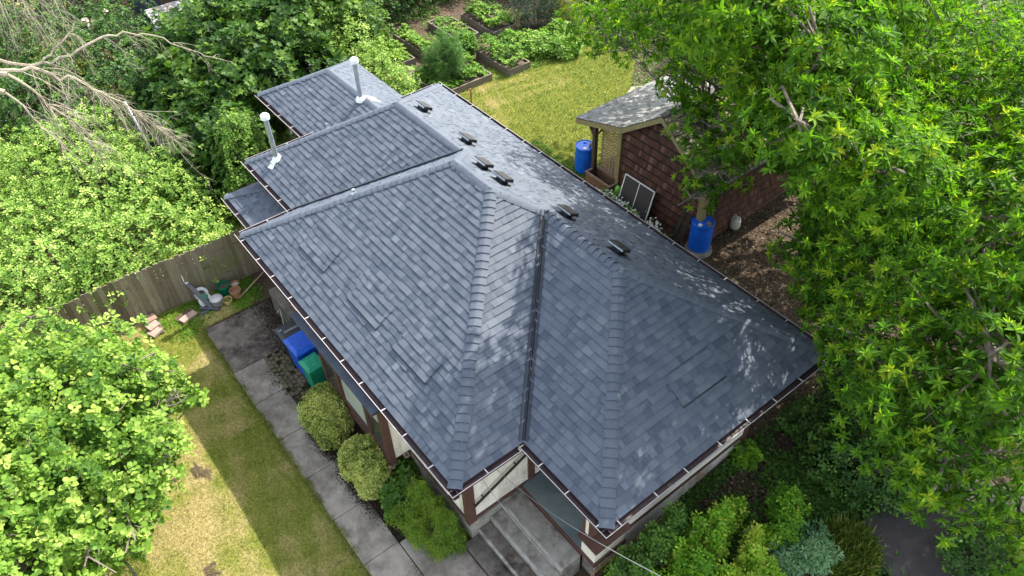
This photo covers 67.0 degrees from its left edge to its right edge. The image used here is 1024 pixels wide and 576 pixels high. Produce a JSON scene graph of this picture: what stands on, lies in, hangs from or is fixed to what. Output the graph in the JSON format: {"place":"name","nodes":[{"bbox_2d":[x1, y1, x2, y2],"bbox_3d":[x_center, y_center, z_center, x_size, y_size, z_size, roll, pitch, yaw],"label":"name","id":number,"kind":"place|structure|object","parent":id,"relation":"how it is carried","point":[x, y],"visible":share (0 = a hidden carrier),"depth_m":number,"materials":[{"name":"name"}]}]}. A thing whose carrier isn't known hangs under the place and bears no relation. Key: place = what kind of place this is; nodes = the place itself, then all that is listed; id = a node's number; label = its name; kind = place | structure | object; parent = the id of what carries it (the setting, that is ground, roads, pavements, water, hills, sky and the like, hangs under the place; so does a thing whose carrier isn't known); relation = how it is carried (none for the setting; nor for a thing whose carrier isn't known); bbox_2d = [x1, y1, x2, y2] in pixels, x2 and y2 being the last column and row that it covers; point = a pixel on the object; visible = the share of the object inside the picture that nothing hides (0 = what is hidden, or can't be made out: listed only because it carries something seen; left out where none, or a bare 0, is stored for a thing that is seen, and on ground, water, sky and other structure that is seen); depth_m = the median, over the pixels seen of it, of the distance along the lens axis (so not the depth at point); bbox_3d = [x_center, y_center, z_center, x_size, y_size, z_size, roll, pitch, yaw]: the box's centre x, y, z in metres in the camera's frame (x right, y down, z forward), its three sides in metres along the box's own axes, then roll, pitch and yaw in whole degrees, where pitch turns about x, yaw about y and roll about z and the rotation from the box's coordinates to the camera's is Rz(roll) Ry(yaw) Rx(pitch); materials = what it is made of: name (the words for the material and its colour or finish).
{"place":"outdoors","nodes":[
{"label":"outdoors","id":0,"kind":"place"},
{"bbox_2d":[23,300,364,575],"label":"grass","id":1,"kind":"structure","parent":0,"point":[243,452],"depth_m":16.59,"materials":[{"name":"plant"}]},
{"bbox_2d":[206,300,284,372],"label":"patio","id":2,"kind":"structure","parent":0,"point":[244,350],"depth_m":19.86,"materials":[{"name":"concrete"}]},
{"bbox_2d":[223,296,284,352],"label":"path dirt","id":3,"kind":"structure","parent":0,"point":[278,319],"depth_m":20.36,"materials":[{"name":"soil"}]},
{"bbox_2d":[263,350,310,400],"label":"brick paving","id":4,"kind":"structure","parent":0,"point":[285,359],"depth_m":18.96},
{"bbox_2d":[234,359,422,575],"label":"path","id":5,"kind":"structure","parent":0,"point":[382,553],"depth_m":16.76,"materials":[{"name":"concrete"}]},
{"bbox_2d":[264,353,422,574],"bbox_3d":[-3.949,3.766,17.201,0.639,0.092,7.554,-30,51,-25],"label":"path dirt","id":6,"kind":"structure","parent":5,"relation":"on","point":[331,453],"depth_m":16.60,"materials":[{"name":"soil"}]},
{"bbox_2d":[0,0,1023,575],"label":"ground","id":7,"kind":"structure","parent":0,"point":[344,560],"depth_m":18.37,"materials":[{"name":"plant"}]},
{"bbox_2d":[0,428,94,575],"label":"hazel tree","id":8,"kind":"object","parent":7,"relation":"on","point":[64,556],"visible":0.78,"depth_m":11.94,"materials":[{"name":"green plant"}]},
{"bbox_2d":[0,0,119,58],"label":"evergreen tree","id":9,"kind":"object","parent":7,"relation":"on","point":[78,3],"visible":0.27,"depth_m":30.66,"materials":[{"name":"green plant"}]},
{"bbox_2d":[0,0,169,167],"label":"laurel thicket","id":10,"kind":"object","parent":7,"relation":"on","point":[119,66],"visible":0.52,"depth_m":26.53,"materials":[{"name":"green plant"}]},
{"bbox_2d":[0,305,209,575],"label":"hazel tree","id":11,"kind":"object","parent":7,"relation":"on","point":[88,414],"visible":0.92,"depth_m":13.43,"materials":[{"name":"green plant"}]},
{"bbox_2d":[0,0,231,193],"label":"bare tree","id":12,"kind":"object","parent":7,"relation":"on","point":[5,72],"visible":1,"depth_m":12.82,"materials":[{"name":"beige plant"}]},
{"bbox_2d":[0,95,238,359],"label":"bramble thicket","id":13,"kind":"object","parent":7,"relation":"on","point":[59,194],"visible":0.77,"depth_m":21.34,"materials":[{"name":"green plant"}]},
{"bbox_2d":[124,101,149,144],"bbox_3d":[-11.705,-5.021,24.242,0.079,1.431,1.448,-30,51,-25],"label":"metal pole","id":14,"kind":"object","parent":13,"relation":"attached to","point":[134,124],"visible":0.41,"depth_m":24.04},
{"bbox_2d":[111,546,150,575],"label":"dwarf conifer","id":15,"kind":"object","parent":7,"relation":"on","point":[119,570],"visible":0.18,"depth_m":15.05,"materials":[{"name":"green plant"}]},
{"bbox_2d":[0,228,262,357],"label":"board fence","id":16,"kind":"object","parent":7,"relation":"on","point":[218,247],"visible":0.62,"depth_m":20.16,"materials":[{"name":"wood"}]},
{"bbox_2d":[129,0,160,32],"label":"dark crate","id":17,"kind":"object","parent":7,"relation":"on","point":[137,11],"visible":0.23,"depth_m":31.15,"materials":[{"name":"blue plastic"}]},
{"bbox_2d":[144,0,193,34],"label":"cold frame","id":18,"kind":"object","parent":7,"relation":"on","point":[166,7],"visible":0.24,"depth_m":31.06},
{"bbox_2d":[176,308,189,323],"bbox_3d":[-8.629,0.763,20.484,0.360,0.050,0.460,25,50,25],"label":"brick slab","id":19,"kind":"object","parent":7,"relation":"on","point":[179,316],"depth_m":20.49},
{"bbox_2d":[179,314,189,323],"bbox_3d":[-8.603,0.818,20.355,0.200,0.070,0.240,23,49,23],"label":"loose brick","id":20,"kind":"object","parent":19,"relation":"on","point":[184,319],"visible":1,"depth_m":20.31,"materials":[{"name":"brick"}]},
{"bbox_2d":[186,310,197,318],"bbox_3d":[-8.471,0.704,20.460,0.200,0.070,0.240,25,50,25],"label":"loose brick","id":21,"kind":"object","parent":19,"relation":"on","point":[191,314],"visible":1,"depth_m":20.43,"materials":[{"name":"brick"}]},
{"bbox_2d":[183,280,219,315],"bbox_3d":[-8.327,0.130,20.589,0.559,0.825,1.097,-30,51,-25],"label":"hose reel","id":22,"kind":"object","parent":7,"relation":"on","point":[206,305],"visible":0.94,"depth_m":20.58,"materials":[{"name":"grey plastic"}]},
{"bbox_2d":[127,120,288,258],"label":"undergrowth","id":23,"kind":"object","parent":7,"relation":"on","point":[283,141],"visible":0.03,"depth_m":24.56,"materials":[{"name":"green plant"}]},
{"bbox_2d":[157,275,263,341],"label":"weeds","id":24,"kind":"object","parent":7,"relation":"on","point":[251,293],"visible":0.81,"depth_m":20.67,"materials":[{"name":"green plant"}]},
{"bbox_2d":[209,294,223,306],"bbox_3d":[-7.906,0.337,20.724,0.341,0.281,0.344,-30,51,-25],"label":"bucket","id":25,"kind":"object","parent":7,"relation":"on","point":[216,300],"visible":1,"depth_m":20.62,"materials":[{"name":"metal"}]},
{"bbox_2d":[216,280,229,295],"bbox_3d":[-7.819,0.023,21.030,0.347,0.300,0.350,-30,51,-25],"label":"plant pot","id":26,"kind":"object","parent":7,"relation":"on","point":[223,287],"visible":0.97,"depth_m":20.98,"materials":[{"name":"green plastic"}]},
{"bbox_2d":[223,296,231,304],"bbox_3d":[-7.648,0.344,20.817,0.263,0.130,0.265,-30,51,-25],"label":"plant pot","id":27,"kind":"object","parent":7,"relation":"on","point":[227,300],"visible":1,"depth_m":20.79,"materials":[{"name":"beige ceramic"}]},
{"bbox_2d":[158,129,298,215],"bbox_3d":[-7.826,-3.224,23.230,6.345,3.204,3.739,3,44,5],"label":"nettle patch","id":28,"kind":"object","parent":7,"relation":"on","point":[193,170],"visible":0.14,"depth_m":23.38,"materials":[{"name":"plant"}]},
{"bbox_2d":[120,0,349,191],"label":"maple tree","id":29,"kind":"object","parent":7,"relation":"on","point":[261,45],"visible":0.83,"depth_m":24.28,"materials":[{"name":"green plant"}]},
{"bbox_2d":[229,286,240,298],"bbox_3d":[-7.461,0.142,20.917,0.305,0.270,0.307,-30,51,-25],"label":"plant pot","id":30,"kind":"object","parent":7,"relation":"on","point":[235,292],"visible":1,"depth_m":20.86,"materials":[{"name":"ceramic"}]},
{"bbox_2d":[198,100,278,225],"bbox_3d":[-8.063,-3.618,23.337,2.038,4.158,2.800,2,44,4],"label":"elder bush","id":31,"kind":"object","parent":7,"relation":"on","point":[239,131],"visible":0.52,"depth_m":22.56,"materials":[{"name":"green plant"}]},
{"bbox_2d":[269,287,294,322],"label":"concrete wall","id":32,"kind":"structure","parent":7,"relation":"on","point":[281,302],"depth_m":19.86,"materials":[{"name":"concrete"}]},
{"bbox_2d":[273,320,300,360],"bbox_3d":[-5.432,1.333,19.162,0.560,0.931,0.658,-30,51,-25],"label":"wheeled bin","id":33,"kind":"object","parent":7,"relation":"on","point":[286,330],"visible":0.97,"depth_m":18.87,"materials":[{"name":"black plastic"}]},
{"bbox_2d":[200,328,374,575],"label":"grass edge","id":34,"kind":"object","parent":7,"relation":"on","point":[279,444],"depth_m":17.32,"materials":[{"name":"plant"}]},
{"bbox_2d":[282,330,318,376],"bbox_3d":[-5.042,1.610,18.778,0.620,1.050,0.718,-32,52,-27],"label":"wheeled bin","id":35,"kind":"object","parent":7,"relation":"on","point":[299,345],"visible":0.66,"depth_m":18.40,"materials":[{"name":"blue plastic"}]},
{"bbox_2d":[298,352,326,387],"bbox_3d":[-4.681,2.035,18.371,0.460,0.990,0.528,-34,52,-28],"label":"wheeled bin","id":36,"kind":"object","parent":7,"relation":"on","point":[311,366],"visible":0.93,"depth_m":18.08,"materials":[{"name":"green plastic"}]},
{"bbox_2d":[296,381,354,450],"bbox_3d":[-4.162,2.915,17.374,1.222,1.670,1.419,-30,51,-25],"label":"round shrub","id":37,"kind":"object","parent":7,"relation":"on","point":[327,419],"visible":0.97,"depth_m":16.98,"materials":[{"name":"green plant"}]},
{"bbox_2d":[280,0,395,72],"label":"maple tree","id":38,"kind":"object","parent":7,"relation":"on","point":[370,10],"visible":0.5,"depth_m":27.22,"materials":[{"name":"green plant"}]},
{"bbox_2d":[294,1,422,95],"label":"vine bush","id":39,"kind":"object","parent":7,"relation":"on","point":[396,81],"visible":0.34,"depth_m":26.31,"materials":[{"name":"green plant"}]},
{"bbox_2d":[336,433,393,500],"bbox_3d":[-3.129,3.736,16.459,1.086,1.408,1.396,-30,51,-25],"label":"round shrub","id":40,"kind":"object","parent":7,"relation":"on","point":[361,466],"visible":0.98,"depth_m":16.16,"materials":[{"name":"green plant"}]},
{"bbox_2d":[281,356,463,551],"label":"weeds","id":41,"kind":"object","parent":7,"relation":"on","point":[356,436],"visible":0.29,"depth_m":17.65,"materials":[{"name":"green plant"}]},
{"bbox_2d":[371,46,415,75],"bbox_3d":[-4.909,-8.799,29.232,1.350,0.350,2.600,-30,51,-25],"label":"raised bed","id":42,"kind":"object","parent":7,"relation":"on","point":[411,61],"visible":0.23,"depth_m":28.63,"materials":[{"name":"wood"}]},
{"bbox_2d":[380,39,409,65],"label":"vegetable plants","id":43,"kind":"object","parent":42,"relation":"on","point":[399,47],"visible":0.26,"depth_m":28.65,"materials":[{"name":"green plant"}]},
{"bbox_2d":[378,455,421,526],"bbox_3d":[-2.413,4.291,16.372,0.887,0.884,1.548,3,44,5],"label":"hydrangea","id":44,"kind":"object","parent":7,"relation":"on","point":[393,491],"visible":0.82,"depth_m":16.13,"materials":[{"name":"green plant"}]},
{"bbox_2d":[392,32,433,59],"bbox_3d":[-3.655,-9.288,29.690,0.650,0.350,2.500,-30,51,-25],"label":"raised bed","id":45,"kind":"object","parent":7,"relation":"on","point":[408,45],"visible":0.21,"depth_m":29.56,"materials":[{"name":"wood"}]},
{"bbox_2d":[394,23,435,53],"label":"vegetable plants","id":46,"kind":"object","parent":45,"relation":"on","point":[405,31],"visible":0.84,"depth_m":29.45,"materials":[{"name":"green plant"}]},
{"bbox_2d":[379,0,447,29],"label":"evergreen tree","id":47,"kind":"object","parent":7,"relation":"on","point":[401,5],"visible":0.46,"depth_m":31.17,"materials":[{"name":"green plant"}]},
{"bbox_2d":[383,475,470,562],"bbox_3d":[-1.740,4.649,15.564,1.930,1.388,1.138,34,54,31],"label":"feathery shrub","id":48,"kind":"object","parent":7,"relation":"on","point":[434,515],"visible":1,"depth_m":15.45,"materials":[{"name":"green plant"}]},
{"bbox_2d":[400,525,486,575],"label":"front walk","id":49,"kind":"structure","parent":7,"relation":"on","point":[465,564],"depth_m":15.34,"materials":[{"name":"concrete"}]},
{"bbox_2d":[409,57,491,93],"bbox_3d":[-2.208,-7.579,27.882,2.250,0.350,2.000,-30,51,-25],"label":"raised bed","id":50,"kind":"object","parent":7,"relation":"on","point":[468,83],"visible":0.34,"depth_m":27.49,"materials":[{"name":"wood"}]},
{"bbox_2d":[421,23,467,81],"bbox_3d":[-2.378,-8.111,27.278,1.700,2.123,1.750,-15,46,-13],"label":"fennel","id":51,"kind":"object","parent":50,"relation":"on","point":[446,50],"visible":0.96,"depth_m":27.00,"materials":[{"name":"green plant"}]},
{"bbox_2d":[411,51,487,88],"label":"vegetable plants","id":52,"kind":"object","parent":50,"relation":"on","point":[474,68],"visible":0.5,"depth_m":27.41,"materials":[{"name":"green plant"}]},
{"bbox_2d":[427,14,478,38],"bbox_3d":[-2.322,-10.131,30.510,1.000,0.350,2.100,-30,51,-25],"label":"raised bed","id":53,"kind":"object","parent":7,"relation":"on","point":[432,25],"visible":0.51,"depth_m":30.64,"materials":[{"name":"wood"}]},
{"bbox_2d":[433,16,475,32],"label":"vegetable plants","id":54,"kind":"object","parent":53,"relation":"on","point":[452,25],"visible":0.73,"depth_m":30.41,"materials":[{"name":"green plant"}]},
{"bbox_2d":[448,30,480,55],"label":"berry bush","id":55,"kind":"object","parent":7,"relation":"on","point":[469,41],"visible":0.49,"depth_m":28.70,"materials":[{"name":"green plant"}]},
{"bbox_2d":[460,8,516,36],"bbox_3d":[-0.946,-10.599,30.943,1.150,0.350,2.200,-30,51,-25],"label":"raised bed","id":56,"kind":"object","parent":7,"relation":"on","point":[476,23],"visible":0.53,"depth_m":30.57,"materials":[{"name":"wood"}]},
{"bbox_2d":[462,0,513,26],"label":"vegetable plants","id":57,"kind":"object","parent":56,"relation":"on","point":[495,19],"visible":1,"depth_m":30.67,"materials":[{"name":"green plant"}]},
{"bbox_2d":[386,0,612,93],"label":"garden plants","id":58,"kind":"object","parent":7,"relation":"on","point":[505,11],"visible":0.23,"depth_m":31.04,"materials":[{"name":"green plant"}]},
{"bbox_2d":[476,43,529,76],"bbox_3d":[-0.336,-8.461,28.724,1.000,0.350,2.000,-30,51,-25],"label":"raised bed","id":59,"kind":"object","parent":7,"relation":"on","point":[506,69],"visible":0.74,"depth_m":28.34,"materials":[{"name":"wood"}]},
{"bbox_2d":[478,33,527,66],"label":"vegetable plants","id":60,"kind":"object","parent":59,"relation":"on","point":[515,52],"visible":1,"depth_m":28.37,"materials":[{"name":"green plant"}]},
{"bbox_2d":[465,491,580,575],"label":"porch steps","id":61,"kind":"structure","parent":7,"relation":"on","point":[501,544],"depth_m":15.15,"materials":[{"name":"concrete"}]},
{"bbox_2d":[221,57,835,575],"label":"house","id":62,"kind":"structure","parent":7,"relation":"on","point":[473,293],"depth_m":14.83,"materials":[{"name":"tile"}]},
{"bbox_2d":[290,311,409,466],"bbox_3d":[-3.410,2.019,16.459,0.735,2.176,3.400,-30,51,-25],"label":"bay window","id":63,"kind":"structure","parent":62,"relation":"in","point":[369,418],"depth_m":16.04,"materials":[{"name":"beige"}]},
{"bbox_2d":[482,479,554,567],"bbox_3d":[0.148,4.372,14.561,1.772,1.387,0.128,29,52,28],"label":"thin wire","id":64,"kind":"object","parent":62,"relation":"attached to","point":[516,523],"visible":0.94,"depth_m":14.82,"materials":[{"name":"metal"}]},
{"bbox_2d":[498,470,659,575],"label":"service cable","id":65,"kind":"object","parent":62,"relation":"attached to","point":[580,531],"visible":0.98,"depth_m":12.53,"materials":[{"name":"rubber"}]},
{"bbox_2d":[506,0,560,28],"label":"lavender bush","id":66,"kind":"object","parent":7,"relation":"on","point":[543,6],"visible":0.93,"depth_m":30.26,"materials":[{"name":"grey plant"}]},
{"bbox_2d":[496,18,583,61],"bbox_3d":[1.167,-9.256,29.341,3.223,1.145,2.793,-13,45,-12],"label":"berry bush","id":67,"kind":"object","parent":7,"relation":"on","point":[547,40],"visible":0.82,"depth_m":28.94,"materials":[{"name":"green plant"}]},
{"bbox_2d":[458,29,636,178],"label":"grass","id":68,"kind":"structure","parent":7,"relation":"on","point":[558,110],"depth_m":26.94,"materials":[{"name":"plant"}]},
{"bbox_2d":[530,141,584,175],"bbox_3d":[0.790,-3.148,23.330,3.125,0.157,3.826,-30,51,-25],"label":"clover","id":69,"kind":"object","parent":7,"relation":"on","point":[549,150],"visible":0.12,"depth_m":24.18,"materials":[{"name":"green plant"}]},
{"bbox_2d":[554,0,579,22],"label":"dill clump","id":70,"kind":"object","parent":7,"relation":"on","point":[563,4],"visible":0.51,"depth_m":30.64,"materials":[{"name":"green plant"}]},
{"bbox_2d":[575,140,591,173],"bbox_3d":[2.202,-4.026,23.382,0.600,1.117,0.643,-1,44,1],"label":"rain barrel","id":71,"kind":"object","parent":7,"relation":"on","point":[583,150],"visible":0.76,"depth_m":23.23,"materials":[{"name":"blue plastic"}]},
{"bbox_2d":[585,165,615,191],"bbox_3d":[2.683,-3.122,22.946,0.490,0.485,1.060,-30,51,-25],"label":"planter box","id":72,"kind":"object","parent":7,"relation":"on","point":[602,178],"visible":0.66,"depth_m":22.93,"materials":[{"name":"brown wood"}]},
{"bbox_2d":[518,35,695,146],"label":"undergrowth","id":73,"kind":"object","parent":7,"relation":"on","point":[651,67],"visible":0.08,"depth_m":27.71,"materials":[{"name":"green plant"}]},
{"bbox_2d":[596,187,668,237],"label":"daisy plants","id":74,"kind":"object","parent":7,"relation":"on","point":[624,205],"visible":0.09,"depth_m":21.96,"materials":[{"name":"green plant"}]},
{"bbox_2d":[619,173,654,221],"bbox_3d":[3.473,-2.512,21.807,0.298,1.008,1.148,-30,51,-25],"label":"window screen","id":75,"kind":"object","parent":7,"relation":"on","point":[637,195],"depth_m":21.73,"materials":[{"name":"white metal"}]},
{"bbox_2d":[597,562,677,575],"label":"leafy shrub","id":76,"kind":"object","parent":7,"relation":"on","point":[651,574],"visible":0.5,"depth_m":14.33,"materials":[{"name":"green plant"}]},
{"bbox_2d":[605,499,688,575],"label":"leafy shrub","id":77,"kind":"object","parent":7,"relation":"on","point":[654,546],"visible":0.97,"depth_m":14.32,"materials":[{"name":"green plant"}]},
{"bbox_2d":[671,208,686,240],"bbox_3d":[4.472,-1.643,20.857,0.383,1.204,0.104,-21,47,-19],"label":"leaning board","id":78,"kind":"object","parent":7,"relation":"on","point":[681,218],"visible":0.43,"depth_m":20.78,"materials":[{"name":"black wood"}]},
{"bbox_2d":[575,60,791,242],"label":"cedar shed","id":79,"kind":"structure","parent":7,"relation":"on","point":[637,120],"depth_m":21.27,"materials":[{"name":"wood"}]},
{"bbox_2d":[677,213,692,244],"bbox_3d":[4.597,-1.499,20.777,0.383,1.105,0.104,-21,47,-19],"label":"leaning board","id":80,"kind":"object","parent":7,"relation":"on","point":[683,231],"visible":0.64,"depth_m":20.70,"materials":[{"name":"black wood"}]},
{"bbox_2d":[684,240,711,258],"bbox_3d":[5.051,-1.040,21.016,0.740,0.195,0.740,-30,51,-25],"label":"barrel stand","id":81,"kind":"object","parent":7,"relation":"on","point":[706,254],"visible":0.35,"depth_m":20.78,"materials":[{"name":"concrete"}]},
{"bbox_2d":[688,216,714,252],"bbox_3d":[5.024,-1.500,20.542,0.600,1.117,0.643,21,48,21],"label":"rain barrel","id":82,"kind":"object","parent":81,"relation":"on","point":[700,236],"visible":0.94,"depth_m":20.39,"materials":[{"name":"blue plastic"}]},
{"bbox_2d":[667,494,749,575],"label":"leafy shrub","id":83,"kind":"object","parent":7,"relation":"on","point":[702,549],"visible":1,"depth_m":14.27,"materials":[{"name":"green plant"}]},
{"bbox_2d":[729,214,740,229],"bbox_3d":[6.215,-1.838,21.505,0.300,0.402,0.300,-30,51,-25],"label":"propane tank","id":84,"kind":"object","parent":7,"relation":"on","point":[735,223],"visible":1,"depth_m":21.41,"materials":[{"name":"metal"}]},
{"bbox_2d":[605,413,886,575],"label":"leaf litter","id":85,"kind":"object","parent":7,"relation":"on","point":[747,479],"visible":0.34,"depth_m":15.84,"materials":[{"name":"plant"}]},
{"bbox_2d":[728,438,764,471],"bbox_3d":[4.875,3.533,16.227,0.710,0.720,0.753,-9,45,-7],"label":"shrub","id":86,"kind":"object","parent":7,"relation":"on","point":[750,455],"depth_m":16.03,"materials":[{"name":"green plant"}]},
{"bbox_2d":[714,520,787,575],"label":"leafy shrub","id":87,"kind":"object","parent":7,"relation":"on","point":[754,546],"visible":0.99,"depth_m":14.12,"materials":[{"name":"green plant"}]},
{"bbox_2d":[662,396,908,575],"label":"ivy","id":88,"kind":"object","parent":7,"relation":"on","point":[781,471],"visible":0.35,"depth_m":15.72,"materials":[{"name":"green plant"}]},
{"bbox_2d":[762,480,813,548],"bbox_3d":[5.294,4.492,14.958,0.917,1.636,1.288,0,44,2],"label":"leafy shrub","id":89,"kind":"object","parent":7,"relation":"on","point":[787,510],"visible":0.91,"depth_m":14.62,"materials":[{"name":"green plant"}]},
{"bbox_2d":[553,0,1023,215],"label":"chestnut tree","id":90,"kind":"object","parent":7,"relation":"on","point":[640,30],"visible":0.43,"depth_m":17.81,"materials":[{"name":"green plant"}]},
{"bbox_2d":[618,0,968,235],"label":"chestnut tree","id":91,"kind":"object","parent":7,"relation":"on","point":[828,73],"visible":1,"depth_m":11.29,"materials":[{"name":"green plant"}]},
{"bbox_2d":[764,518,844,575],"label":"shrub","id":92,"kind":"object","parent":7,"relation":"on","point":[814,551],"visible":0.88,"depth_m":14.27,"materials":[{"name":"green plant"}]},
{"bbox_2d":[647,195,1020,505],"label":"leaf litter","id":93,"kind":"object","parent":7,"relation":"on","point":[766,262],"visible":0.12,"depth_m":20.53,"materials":[{"name":"plant"}]},
{"bbox_2d":[647,0,1023,319],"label":"leafy tree","id":94,"kind":"object","parent":7,"relation":"on","point":[977,22],"visible":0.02,"depth_m":21.80,"materials":[{"name":"green plant"}]},
{"bbox_2d":[812,508,889,575],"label":"long grass","id":95,"kind":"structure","parent":7,"relation":"on","point":[853,541],"depth_m":14.58,"materials":[{"name":"plant"}]},
{"bbox_2d":[765,0,1023,550],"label":"chestnut tree","id":96,"kind":"object","parent":7,"relation":"on","point":[975,288],"visible":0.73,"depth_m":12.26,"materials":[{"name":"green plant"}]},
{"bbox_2d":[776,332,1022,575],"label":"holly bush","id":97,"kind":"object","parent":7,"relation":"on","point":[860,485],"visible":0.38,"depth_m":15.08,"materials":[{"name":"green plant"}]},
{"bbox_2d":[973,529,1023,575],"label":"corner plant","id":98,"kind":"object","parent":7,"relation":"on","point":[1018,570],"visible":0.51,"depth_m":13.91,"materials":[{"name":"green plant"}]},
{"bbox_2d":[861,477,1023,575],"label":"road","id":99,"kind":"structure","parent":0,"point":[918,549],"depth_m":14.82,"materials":[{"name":"asphalt"}]},
{"bbox_2d":[881,509,1010,575],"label":"road cracks","id":100,"kind":"object","parent":99,"relation":"on","point":[920,533],"visible":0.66,"depth_m":14.88,"materials":[{"name":"asphalt"}]},
{"bbox_3d":[-9.356,1.054,20.253,0.320,0.160,0.700,-30,51,-25],"label":"paver base","id":101,"kind":"object","parent":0,"visible":0},
{"bbox_2d":[144,313,157,322],"bbox_3d":[-9.468,0.809,20.251,0.300,0.075,0.260,-35,53,-29],"label":"stacked paver","id":102,"kind":"object","parent":101,"relation":"on","point":[151,317],"visible":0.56,"depth_m":20.23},
{"bbox_2d":[145,320,160,330],"bbox_3d":[-9.342,0.980,20.128,0.260,0.089,0.303,27,51,27],"label":"stacked paver","id":103,"kind":"object","parent":101,"relation":"on","point":[153,325],"visible":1,"depth_m":20.09,"materials":[{"name":"concrete"}]},
{"bbox_2d":[147,327,162,337],"bbox_3d":[-9.241,1.137,20.035,0.260,0.103,0.305,20,48,21],"label":"stacked paver","id":104,"kind":"object","parent":101,"relation":"on","point":[155,332],"visible":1,"depth_m":19.98,"materials":[{"name":"concrete"}]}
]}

